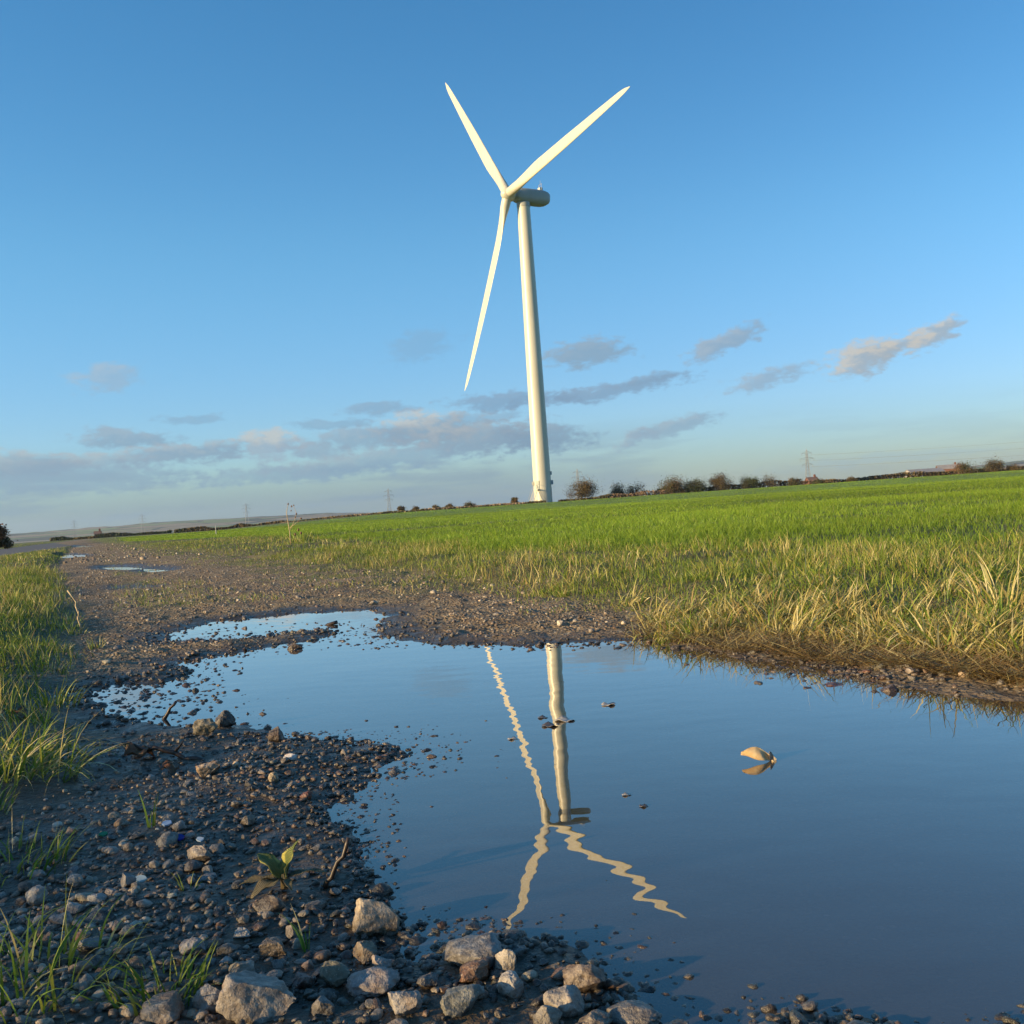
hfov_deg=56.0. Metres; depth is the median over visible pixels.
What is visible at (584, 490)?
tree
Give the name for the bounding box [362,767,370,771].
pebble
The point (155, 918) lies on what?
pebble
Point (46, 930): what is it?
pebble
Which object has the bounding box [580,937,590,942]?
pebble
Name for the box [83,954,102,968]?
pebble
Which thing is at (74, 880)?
stone
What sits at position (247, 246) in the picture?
sky
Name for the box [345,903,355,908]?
pebble
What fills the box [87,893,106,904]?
stone
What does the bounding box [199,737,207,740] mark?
pebble
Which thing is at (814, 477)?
brick house
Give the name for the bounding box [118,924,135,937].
stone
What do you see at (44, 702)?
grass tuft
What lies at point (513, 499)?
tree
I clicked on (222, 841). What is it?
pebble
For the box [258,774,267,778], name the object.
pebble
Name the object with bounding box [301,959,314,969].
pebble
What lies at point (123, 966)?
pebble
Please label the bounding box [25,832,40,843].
pebble
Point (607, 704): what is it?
floating leaf
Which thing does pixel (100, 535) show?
hedge
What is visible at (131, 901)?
pebble
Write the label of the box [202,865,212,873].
pebble
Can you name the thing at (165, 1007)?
stone
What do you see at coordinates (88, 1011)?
pebble
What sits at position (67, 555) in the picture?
puddle water
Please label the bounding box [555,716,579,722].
floating leaf
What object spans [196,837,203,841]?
glass shard
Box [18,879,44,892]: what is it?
pebble
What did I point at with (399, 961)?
pebble
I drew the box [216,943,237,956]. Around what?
pebble
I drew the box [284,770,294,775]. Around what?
pebble
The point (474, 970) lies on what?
stone
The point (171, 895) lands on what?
pebble
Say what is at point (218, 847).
pebble
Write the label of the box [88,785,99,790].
pebble
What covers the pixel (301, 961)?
pebble
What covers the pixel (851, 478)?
tree
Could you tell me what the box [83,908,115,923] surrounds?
pebble
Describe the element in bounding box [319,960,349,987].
stone
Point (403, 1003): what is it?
stone
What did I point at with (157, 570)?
puddle water
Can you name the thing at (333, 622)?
twig
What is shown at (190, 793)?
pebble
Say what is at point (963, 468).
tree
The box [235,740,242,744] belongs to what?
pebble
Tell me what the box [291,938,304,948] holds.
pebble
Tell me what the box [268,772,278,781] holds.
stone
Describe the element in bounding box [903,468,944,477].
barn
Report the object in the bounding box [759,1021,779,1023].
stone
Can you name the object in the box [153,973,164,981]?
pebble
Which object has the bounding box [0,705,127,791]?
grass tuft
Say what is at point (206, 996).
stone
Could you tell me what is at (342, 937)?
pebble
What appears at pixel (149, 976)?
pebble
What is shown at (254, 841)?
pebble
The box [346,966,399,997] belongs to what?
stone
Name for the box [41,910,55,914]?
pebble
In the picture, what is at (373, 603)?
stone
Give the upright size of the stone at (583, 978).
0.028 m
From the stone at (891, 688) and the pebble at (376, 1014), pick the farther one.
the stone at (891, 688)
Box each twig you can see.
[133,740,204,759]
[161,701,176,719]
[323,837,350,888]
[325,620,337,624]
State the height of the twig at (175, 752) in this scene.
0.044 m
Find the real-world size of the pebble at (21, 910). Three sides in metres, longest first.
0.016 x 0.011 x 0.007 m
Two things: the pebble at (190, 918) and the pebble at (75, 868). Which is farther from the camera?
the pebble at (75, 868)
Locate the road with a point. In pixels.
(25, 549)
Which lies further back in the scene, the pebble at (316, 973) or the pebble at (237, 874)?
the pebble at (237, 874)
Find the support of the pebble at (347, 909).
on the track
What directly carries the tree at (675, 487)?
on the ground at (34, 794)
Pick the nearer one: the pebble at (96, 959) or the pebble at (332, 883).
the pebble at (96, 959)
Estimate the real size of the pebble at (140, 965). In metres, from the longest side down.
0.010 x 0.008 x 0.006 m
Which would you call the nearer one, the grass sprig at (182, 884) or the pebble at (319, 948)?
the pebble at (319, 948)
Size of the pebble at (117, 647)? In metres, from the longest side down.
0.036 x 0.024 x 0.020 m
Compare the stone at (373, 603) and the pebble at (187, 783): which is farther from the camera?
the stone at (373, 603)
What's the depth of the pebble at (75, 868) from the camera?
1.12 m
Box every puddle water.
[55,554,86,557]
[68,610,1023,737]
[101,566,160,570]
[145,569,169,571]
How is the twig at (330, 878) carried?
on the track
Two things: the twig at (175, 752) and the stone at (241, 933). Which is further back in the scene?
the twig at (175, 752)
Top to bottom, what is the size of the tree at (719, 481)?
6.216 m
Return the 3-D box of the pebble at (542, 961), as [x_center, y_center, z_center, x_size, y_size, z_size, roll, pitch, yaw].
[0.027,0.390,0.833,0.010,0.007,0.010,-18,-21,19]
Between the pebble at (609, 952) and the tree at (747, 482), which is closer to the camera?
the pebble at (609, 952)
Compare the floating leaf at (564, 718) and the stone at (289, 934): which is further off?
the floating leaf at (564, 718)
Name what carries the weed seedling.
on the track
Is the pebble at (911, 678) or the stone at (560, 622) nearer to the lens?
the pebble at (911, 678)
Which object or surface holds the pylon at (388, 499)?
on the ground at (34, 794)
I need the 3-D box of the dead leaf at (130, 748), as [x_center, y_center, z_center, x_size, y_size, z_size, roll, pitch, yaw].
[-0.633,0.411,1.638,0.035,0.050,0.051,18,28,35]
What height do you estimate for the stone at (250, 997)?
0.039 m
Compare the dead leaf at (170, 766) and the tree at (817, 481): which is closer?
the dead leaf at (170, 766)
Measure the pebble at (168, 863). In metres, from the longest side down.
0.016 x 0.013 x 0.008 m
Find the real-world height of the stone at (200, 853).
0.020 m
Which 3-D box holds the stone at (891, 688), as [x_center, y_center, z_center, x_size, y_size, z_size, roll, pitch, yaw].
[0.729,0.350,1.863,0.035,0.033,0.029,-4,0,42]
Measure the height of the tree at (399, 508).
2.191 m
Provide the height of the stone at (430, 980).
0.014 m
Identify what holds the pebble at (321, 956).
on the track
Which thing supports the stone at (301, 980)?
on the track
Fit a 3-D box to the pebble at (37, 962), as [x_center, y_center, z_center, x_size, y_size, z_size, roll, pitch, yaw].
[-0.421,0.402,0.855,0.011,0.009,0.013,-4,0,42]
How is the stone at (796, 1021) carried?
on the track
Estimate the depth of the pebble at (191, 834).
1.21 m
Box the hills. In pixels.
[5,460,1023,542]
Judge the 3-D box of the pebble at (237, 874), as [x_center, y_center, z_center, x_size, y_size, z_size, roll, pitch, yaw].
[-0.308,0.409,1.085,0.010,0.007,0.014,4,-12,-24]
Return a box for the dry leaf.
[741,747,776,769]
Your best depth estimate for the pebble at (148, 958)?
0.87 m
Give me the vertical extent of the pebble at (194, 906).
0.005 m
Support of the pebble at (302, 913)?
on the track
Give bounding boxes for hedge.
[49,530,171,540]
[174,520,290,532]
[281,500,545,522]
[558,490,664,501]
[657,478,802,492]
[800,471,948,484]
[931,466,1023,475]
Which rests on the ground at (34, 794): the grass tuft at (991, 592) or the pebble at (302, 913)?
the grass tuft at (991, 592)
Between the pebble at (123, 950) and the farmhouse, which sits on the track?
the pebble at (123, 950)
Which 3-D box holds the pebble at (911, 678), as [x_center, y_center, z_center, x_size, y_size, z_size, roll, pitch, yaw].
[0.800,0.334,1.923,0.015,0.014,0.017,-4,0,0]
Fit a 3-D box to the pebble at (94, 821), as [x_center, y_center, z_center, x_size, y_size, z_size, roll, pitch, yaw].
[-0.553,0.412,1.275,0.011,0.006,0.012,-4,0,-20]
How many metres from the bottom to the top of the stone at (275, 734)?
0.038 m
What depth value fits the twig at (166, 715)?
2.07 m
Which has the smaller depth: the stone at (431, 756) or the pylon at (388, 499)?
the stone at (431, 756)
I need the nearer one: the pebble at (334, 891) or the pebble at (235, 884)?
the pebble at (334, 891)
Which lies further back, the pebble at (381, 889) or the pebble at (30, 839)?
the pebble at (30, 839)
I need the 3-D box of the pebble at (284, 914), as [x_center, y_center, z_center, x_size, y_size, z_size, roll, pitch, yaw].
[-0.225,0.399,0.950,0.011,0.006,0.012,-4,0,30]
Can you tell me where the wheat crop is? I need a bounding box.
[117,470,1023,552]
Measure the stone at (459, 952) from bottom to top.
0.026 m
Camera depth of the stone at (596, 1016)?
0.73 m
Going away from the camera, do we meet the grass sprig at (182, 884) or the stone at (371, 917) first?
the stone at (371, 917)
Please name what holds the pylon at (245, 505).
on the ground at (34, 794)
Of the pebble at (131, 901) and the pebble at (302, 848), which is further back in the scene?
the pebble at (302, 848)
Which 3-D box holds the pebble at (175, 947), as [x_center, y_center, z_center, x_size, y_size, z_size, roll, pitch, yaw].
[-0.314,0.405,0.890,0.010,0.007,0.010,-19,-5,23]
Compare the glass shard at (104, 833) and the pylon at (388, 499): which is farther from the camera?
the pylon at (388, 499)
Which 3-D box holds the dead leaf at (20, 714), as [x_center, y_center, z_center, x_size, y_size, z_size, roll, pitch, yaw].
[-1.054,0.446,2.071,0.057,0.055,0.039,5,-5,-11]
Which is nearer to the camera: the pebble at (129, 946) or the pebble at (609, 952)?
the pebble at (609, 952)
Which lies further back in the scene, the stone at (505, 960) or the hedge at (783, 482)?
the hedge at (783, 482)
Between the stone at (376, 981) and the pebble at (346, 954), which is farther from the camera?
the pebble at (346, 954)
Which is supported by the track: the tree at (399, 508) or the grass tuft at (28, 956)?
the grass tuft at (28, 956)
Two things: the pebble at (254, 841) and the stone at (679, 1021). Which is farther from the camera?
the pebble at (254, 841)
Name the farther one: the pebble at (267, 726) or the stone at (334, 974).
the pebble at (267, 726)
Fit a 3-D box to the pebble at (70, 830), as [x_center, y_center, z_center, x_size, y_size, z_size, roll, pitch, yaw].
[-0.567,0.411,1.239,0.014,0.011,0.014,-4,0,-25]
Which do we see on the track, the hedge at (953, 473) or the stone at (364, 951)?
the stone at (364, 951)
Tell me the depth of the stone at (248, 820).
1.26 m
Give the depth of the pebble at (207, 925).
0.94 m
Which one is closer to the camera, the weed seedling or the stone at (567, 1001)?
the stone at (567, 1001)
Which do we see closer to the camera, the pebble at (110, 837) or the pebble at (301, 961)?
the pebble at (301, 961)
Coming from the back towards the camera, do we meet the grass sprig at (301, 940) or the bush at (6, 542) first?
the bush at (6, 542)
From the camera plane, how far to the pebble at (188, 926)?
0.93 m
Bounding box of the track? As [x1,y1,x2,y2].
[0,539,1023,1023]
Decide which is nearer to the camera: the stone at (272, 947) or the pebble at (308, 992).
the pebble at (308, 992)
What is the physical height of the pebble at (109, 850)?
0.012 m
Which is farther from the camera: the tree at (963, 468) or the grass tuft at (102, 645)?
the tree at (963, 468)
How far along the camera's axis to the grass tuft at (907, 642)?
2.14 m
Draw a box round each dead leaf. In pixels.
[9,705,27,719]
[124,741,154,756]
[159,760,179,774]
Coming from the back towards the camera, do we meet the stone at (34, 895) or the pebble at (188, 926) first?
the stone at (34, 895)
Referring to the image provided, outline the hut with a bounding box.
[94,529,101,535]
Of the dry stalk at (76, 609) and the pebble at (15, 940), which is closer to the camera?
the pebble at (15, 940)
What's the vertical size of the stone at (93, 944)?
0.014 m
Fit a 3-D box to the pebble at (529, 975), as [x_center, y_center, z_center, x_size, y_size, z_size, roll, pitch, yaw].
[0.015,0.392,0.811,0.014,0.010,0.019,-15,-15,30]
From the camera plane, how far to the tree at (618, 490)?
260.49 m
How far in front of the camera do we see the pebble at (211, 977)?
0.82 m
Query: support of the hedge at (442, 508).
on the ground at (34, 794)
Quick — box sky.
[0,0,1023,533]
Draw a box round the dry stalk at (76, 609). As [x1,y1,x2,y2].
[67,590,81,629]
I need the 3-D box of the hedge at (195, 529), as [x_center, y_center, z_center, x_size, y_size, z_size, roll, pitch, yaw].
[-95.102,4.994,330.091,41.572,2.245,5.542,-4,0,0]
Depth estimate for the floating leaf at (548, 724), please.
1.76 m
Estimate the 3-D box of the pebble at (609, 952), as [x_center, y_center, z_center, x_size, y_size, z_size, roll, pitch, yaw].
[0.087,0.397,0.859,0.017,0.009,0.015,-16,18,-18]
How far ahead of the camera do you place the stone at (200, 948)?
0.88 m
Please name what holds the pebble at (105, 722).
on the track
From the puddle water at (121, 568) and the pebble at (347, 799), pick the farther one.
the puddle water at (121, 568)
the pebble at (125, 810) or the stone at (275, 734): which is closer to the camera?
the pebble at (125, 810)
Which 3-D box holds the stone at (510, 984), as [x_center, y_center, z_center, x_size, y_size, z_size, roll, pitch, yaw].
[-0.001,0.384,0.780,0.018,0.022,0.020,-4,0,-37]
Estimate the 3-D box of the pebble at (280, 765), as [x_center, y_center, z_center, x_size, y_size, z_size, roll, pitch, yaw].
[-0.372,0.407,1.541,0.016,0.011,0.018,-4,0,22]
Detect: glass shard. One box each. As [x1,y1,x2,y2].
[99,831,107,835]
[136,875,146,882]
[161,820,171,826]
[177,834,184,840]
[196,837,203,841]
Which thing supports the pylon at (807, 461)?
on the ground at (34, 794)
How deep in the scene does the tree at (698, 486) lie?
260.59 m
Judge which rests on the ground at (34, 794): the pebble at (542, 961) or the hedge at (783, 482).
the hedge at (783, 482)
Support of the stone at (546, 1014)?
on the track
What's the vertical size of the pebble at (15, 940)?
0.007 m
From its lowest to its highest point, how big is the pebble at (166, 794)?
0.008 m
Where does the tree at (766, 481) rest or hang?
on the ground at (34, 794)
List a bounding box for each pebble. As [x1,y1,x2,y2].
[9,936,22,944]
[10,824,23,832]
[14,908,28,913]
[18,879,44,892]
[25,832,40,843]
[27,869,46,877]
[28,927,51,940]
[28,948,40,957]
[32,959,45,965]
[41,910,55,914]
[49,999,63,1007]
[66,827,77,834]
[67,865,79,873]
[71,931,90,940]
[75,892,94,901]
[79,1005,94,1016]
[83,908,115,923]
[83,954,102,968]
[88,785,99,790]
[90,820,97,824]
[91,864,100,869]
[101,720,111,725]
[101,846,120,854]
[104,887,116,894]
[107,835,116,839]
[108,970,120,980]
[111,946,127,956]
[113,645,122,649]
[119,957,132,969]
[120,895,129,901]
[121,807,129,812]
[124,943,134,949]
[126,897,146,905]
[138,963,145,968]
[140,974,151,979]
[146,774,155,779]
[146,955,156,960]
[151,916,160,921]
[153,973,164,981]
[156,831,177,847]
[160,792,169,797]
[161,859,174,867]
[166,892,177,897]
[166,944,178,951]
[181,921,195,931]
[182,978,194,984]
[183,781,193,786]
[183,830,195,839]
[184,860,203,871]
[184,915,198,922]
[186,791,195,795]
[190,903,199,909]
[194,883,204,890]
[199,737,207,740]
[199,872,216,881]
[201,923,211,928]
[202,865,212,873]
[205,1015,213,1022]
[206,974,218,980]
[209,843,225,852]
[212,775,222,778]
[215,920,225,926]
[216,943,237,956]
[218,838,225,845]
[219,956,232,963]
[231,880,244,888]
[234,871,242,877]
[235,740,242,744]
[250,837,259,844]
[253,895,285,911]
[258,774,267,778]
[263,724,271,728]
[274,763,284,767]
[278,912,288,919]
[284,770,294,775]
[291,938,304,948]
[294,958,306,964]
[297,910,308,917]
[298,845,307,850]
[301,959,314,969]
[302,988,314,996]
[305,899,326,908]
[310,949,330,962]
[311,844,321,850]
[311,968,319,977]
[314,946,323,951]
[321,880,335,886]
[329,887,341,894]
[333,790,343,796]
[336,770,344,775]
[337,932,347,941]
[340,797,350,802]
[340,950,351,958]
[341,907,350,913]
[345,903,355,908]
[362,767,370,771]
[365,999,372,1007]
[370,1008,382,1020]
[372,883,390,896]
[375,764,383,768]
[392,958,406,966]
[409,936,428,946]
[426,932,436,939]
[439,986,448,992]
[443,1021,453,1023]
[490,1017,500,1023]
[512,945,526,957]
[520,970,537,981]
[539,958,548,965]
[557,950,566,954]
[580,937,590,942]
[604,949,618,961]
[616,981,635,991]
[618,963,635,972]
[907,675,916,680]
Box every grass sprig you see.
[138,791,157,827]
[168,873,203,890]
[280,908,309,951]
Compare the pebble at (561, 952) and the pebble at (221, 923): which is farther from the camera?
the pebble at (221, 923)
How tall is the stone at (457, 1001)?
0.020 m
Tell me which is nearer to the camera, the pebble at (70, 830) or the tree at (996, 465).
the pebble at (70, 830)
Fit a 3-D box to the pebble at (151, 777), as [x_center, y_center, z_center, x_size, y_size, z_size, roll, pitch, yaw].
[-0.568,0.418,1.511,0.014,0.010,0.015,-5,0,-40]
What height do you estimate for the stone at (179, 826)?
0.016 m
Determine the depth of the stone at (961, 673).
1.89 m
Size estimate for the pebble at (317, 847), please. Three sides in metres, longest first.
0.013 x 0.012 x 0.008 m
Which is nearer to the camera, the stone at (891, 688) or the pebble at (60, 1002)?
the pebble at (60, 1002)
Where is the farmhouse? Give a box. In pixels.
[935,462,960,473]
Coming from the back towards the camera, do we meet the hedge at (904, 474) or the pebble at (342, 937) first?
the hedge at (904, 474)
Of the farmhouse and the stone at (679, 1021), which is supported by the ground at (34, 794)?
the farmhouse
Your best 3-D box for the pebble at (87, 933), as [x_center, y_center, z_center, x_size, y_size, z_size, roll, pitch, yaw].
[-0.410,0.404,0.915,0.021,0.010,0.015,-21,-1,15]
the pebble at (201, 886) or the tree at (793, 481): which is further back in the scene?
the tree at (793, 481)
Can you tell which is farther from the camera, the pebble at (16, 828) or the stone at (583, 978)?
the pebble at (16, 828)
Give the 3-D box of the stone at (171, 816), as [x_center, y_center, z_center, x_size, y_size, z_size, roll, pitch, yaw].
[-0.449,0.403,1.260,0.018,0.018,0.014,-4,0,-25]
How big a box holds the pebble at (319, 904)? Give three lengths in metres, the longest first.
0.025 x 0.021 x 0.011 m
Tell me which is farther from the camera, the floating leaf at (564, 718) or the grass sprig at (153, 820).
the floating leaf at (564, 718)
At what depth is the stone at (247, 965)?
0.83 m
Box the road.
[0,540,74,555]
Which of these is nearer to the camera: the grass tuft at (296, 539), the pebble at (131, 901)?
the pebble at (131, 901)
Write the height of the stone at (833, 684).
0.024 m
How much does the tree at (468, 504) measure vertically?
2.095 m
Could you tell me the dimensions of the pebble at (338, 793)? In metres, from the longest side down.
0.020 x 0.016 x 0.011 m
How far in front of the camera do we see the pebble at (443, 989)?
0.79 m
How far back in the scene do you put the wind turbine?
248.17 m
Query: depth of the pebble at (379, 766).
1.55 m
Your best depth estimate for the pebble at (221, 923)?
0.94 m
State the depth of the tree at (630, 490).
261.31 m
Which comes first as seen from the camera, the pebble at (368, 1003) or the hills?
the pebble at (368, 1003)
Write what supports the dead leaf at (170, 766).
on the track
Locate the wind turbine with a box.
[445,83,629,502]
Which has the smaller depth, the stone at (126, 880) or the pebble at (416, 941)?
the pebble at (416, 941)
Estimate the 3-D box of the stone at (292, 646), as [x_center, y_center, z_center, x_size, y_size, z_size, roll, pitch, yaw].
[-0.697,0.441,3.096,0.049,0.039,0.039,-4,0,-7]
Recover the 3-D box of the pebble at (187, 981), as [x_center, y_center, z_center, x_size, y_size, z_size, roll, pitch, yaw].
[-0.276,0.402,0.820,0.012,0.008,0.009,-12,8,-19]
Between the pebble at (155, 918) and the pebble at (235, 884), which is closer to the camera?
the pebble at (155, 918)
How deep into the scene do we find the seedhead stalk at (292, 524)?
14.81 m
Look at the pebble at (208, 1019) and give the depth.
0.76 m
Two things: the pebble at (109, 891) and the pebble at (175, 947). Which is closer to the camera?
the pebble at (175, 947)
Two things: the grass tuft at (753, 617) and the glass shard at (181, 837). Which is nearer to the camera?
the glass shard at (181, 837)
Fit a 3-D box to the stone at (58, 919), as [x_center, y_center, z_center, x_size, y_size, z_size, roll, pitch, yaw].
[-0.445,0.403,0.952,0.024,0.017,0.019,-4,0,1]
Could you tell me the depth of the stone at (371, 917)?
0.92 m
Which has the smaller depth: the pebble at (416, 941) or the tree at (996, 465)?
the pebble at (416, 941)
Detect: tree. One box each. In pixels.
[397,506,405,510]
[463,501,475,505]
[510,497,517,502]
[563,474,602,498]
[610,482,627,497]
[625,481,646,494]
[652,473,693,494]
[682,476,711,492]
[706,470,735,490]
[737,474,761,488]
[759,472,780,486]
[786,475,801,485]
[812,478,824,483]
[846,475,857,481]
[945,460,978,474]
[978,453,1006,472]
[1005,460,1020,470]
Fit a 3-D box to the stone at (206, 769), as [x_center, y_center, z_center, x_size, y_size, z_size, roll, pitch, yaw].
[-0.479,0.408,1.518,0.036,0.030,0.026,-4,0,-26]
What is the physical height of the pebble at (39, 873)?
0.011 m
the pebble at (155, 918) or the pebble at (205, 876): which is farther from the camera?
the pebble at (205, 876)
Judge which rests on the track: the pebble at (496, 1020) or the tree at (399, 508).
the pebble at (496, 1020)
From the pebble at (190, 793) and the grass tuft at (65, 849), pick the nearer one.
the grass tuft at (65, 849)
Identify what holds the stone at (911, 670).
on the track
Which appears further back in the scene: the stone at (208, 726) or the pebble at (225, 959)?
the stone at (208, 726)
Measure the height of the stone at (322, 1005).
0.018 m
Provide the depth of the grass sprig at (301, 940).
0.89 m
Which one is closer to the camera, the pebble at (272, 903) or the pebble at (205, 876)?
the pebble at (272, 903)
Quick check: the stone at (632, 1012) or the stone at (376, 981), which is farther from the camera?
the stone at (376, 981)
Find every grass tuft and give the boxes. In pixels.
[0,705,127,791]
[0,816,93,887]
[0,874,149,1023]
[16,675,99,707]
[86,635,105,649]
[90,936,229,1015]
[284,530,312,542]
[718,583,804,634]
[857,590,965,654]
[928,540,1023,612]
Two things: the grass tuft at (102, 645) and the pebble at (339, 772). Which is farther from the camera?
the grass tuft at (102, 645)
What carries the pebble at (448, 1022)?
on the track
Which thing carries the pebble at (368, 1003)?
on the track
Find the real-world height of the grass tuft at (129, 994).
0.044 m
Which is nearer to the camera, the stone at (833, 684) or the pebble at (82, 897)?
the pebble at (82, 897)
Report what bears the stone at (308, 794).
on the track
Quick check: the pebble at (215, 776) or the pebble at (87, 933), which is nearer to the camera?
the pebble at (87, 933)
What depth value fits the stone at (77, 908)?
0.98 m
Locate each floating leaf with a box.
[542,721,563,727]
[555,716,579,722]
[601,702,615,705]
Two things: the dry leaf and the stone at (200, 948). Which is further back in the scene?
the dry leaf
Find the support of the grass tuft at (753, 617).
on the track
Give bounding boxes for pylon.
[243,504,250,522]
[383,490,393,512]
[573,470,583,497]
[801,449,812,477]
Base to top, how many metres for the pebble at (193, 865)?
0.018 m
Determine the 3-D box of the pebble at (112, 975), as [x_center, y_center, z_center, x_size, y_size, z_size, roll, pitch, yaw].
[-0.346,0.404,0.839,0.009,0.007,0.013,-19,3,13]
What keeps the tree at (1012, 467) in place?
on the ground at (34, 794)
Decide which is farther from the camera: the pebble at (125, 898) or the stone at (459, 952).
the pebble at (125, 898)
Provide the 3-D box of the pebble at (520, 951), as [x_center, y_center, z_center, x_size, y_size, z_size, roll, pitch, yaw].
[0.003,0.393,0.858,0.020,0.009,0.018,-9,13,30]
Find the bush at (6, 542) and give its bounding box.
[0,523,17,548]
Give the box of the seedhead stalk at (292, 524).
[286,503,301,544]
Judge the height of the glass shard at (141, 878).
0.007 m
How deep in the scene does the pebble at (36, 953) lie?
0.88 m
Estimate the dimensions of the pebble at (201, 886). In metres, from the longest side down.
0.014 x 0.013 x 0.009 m
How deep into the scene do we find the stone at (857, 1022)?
0.70 m
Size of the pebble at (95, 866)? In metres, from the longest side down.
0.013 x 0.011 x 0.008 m
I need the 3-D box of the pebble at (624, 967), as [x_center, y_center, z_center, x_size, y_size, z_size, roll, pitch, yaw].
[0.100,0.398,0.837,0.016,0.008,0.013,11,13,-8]
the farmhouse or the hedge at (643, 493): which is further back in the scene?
the farmhouse
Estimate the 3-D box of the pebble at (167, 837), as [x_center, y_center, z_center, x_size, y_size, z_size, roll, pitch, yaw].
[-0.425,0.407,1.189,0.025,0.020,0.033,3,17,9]
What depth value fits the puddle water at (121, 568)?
11.78 m
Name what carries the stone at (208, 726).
on the track
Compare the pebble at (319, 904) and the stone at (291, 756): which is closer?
the pebble at (319, 904)
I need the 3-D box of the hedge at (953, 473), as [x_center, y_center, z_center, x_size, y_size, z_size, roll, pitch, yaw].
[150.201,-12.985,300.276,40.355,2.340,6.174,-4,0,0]
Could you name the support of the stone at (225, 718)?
on the track
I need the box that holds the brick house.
[805,474,817,484]
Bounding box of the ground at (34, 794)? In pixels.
[0,496,1023,841]
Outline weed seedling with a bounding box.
[239,840,326,898]
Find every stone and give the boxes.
[25,885,47,905]
[49,911,72,926]
[66,874,83,886]
[66,902,86,914]
[77,937,98,950]
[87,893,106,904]
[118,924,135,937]
[120,873,136,887]
[140,990,184,1023]
[162,812,176,824]
[172,820,186,831]
[179,937,205,954]
[187,845,212,861]
[192,983,219,1013]
[193,718,217,734]
[195,761,220,776]
[215,710,235,727]
[216,970,295,1023]
[229,960,254,972]
[233,927,250,938]
[240,814,255,826]
[259,936,286,957]
[268,726,284,741]
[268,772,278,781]
[283,753,296,760]
[285,925,294,939]
[287,644,301,649]
[293,971,314,988]
[299,791,311,800]
[309,995,334,1016]
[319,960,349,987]
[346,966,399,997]
[352,898,400,935]
[353,940,376,963]
[367,601,377,604]
[371,955,392,967]
[388,990,422,1015]
[416,972,438,987]
[426,754,436,759]
[440,984,484,1017]
[442,932,502,969]
[458,957,489,982]
[492,949,515,971]
[496,970,523,999]
[533,1005,562,1023]
[543,985,585,1017]
[557,620,563,625]
[561,964,605,992]
[578,1009,613,1023]
[606,1000,662,1023]
[665,1019,688,1023]
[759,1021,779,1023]
[791,1018,802,1023]
[826,682,843,686]
[847,1020,871,1023]
[880,684,898,691]
[905,668,919,673]
[958,670,966,676]
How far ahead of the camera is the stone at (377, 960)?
0.82 m
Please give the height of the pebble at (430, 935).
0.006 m

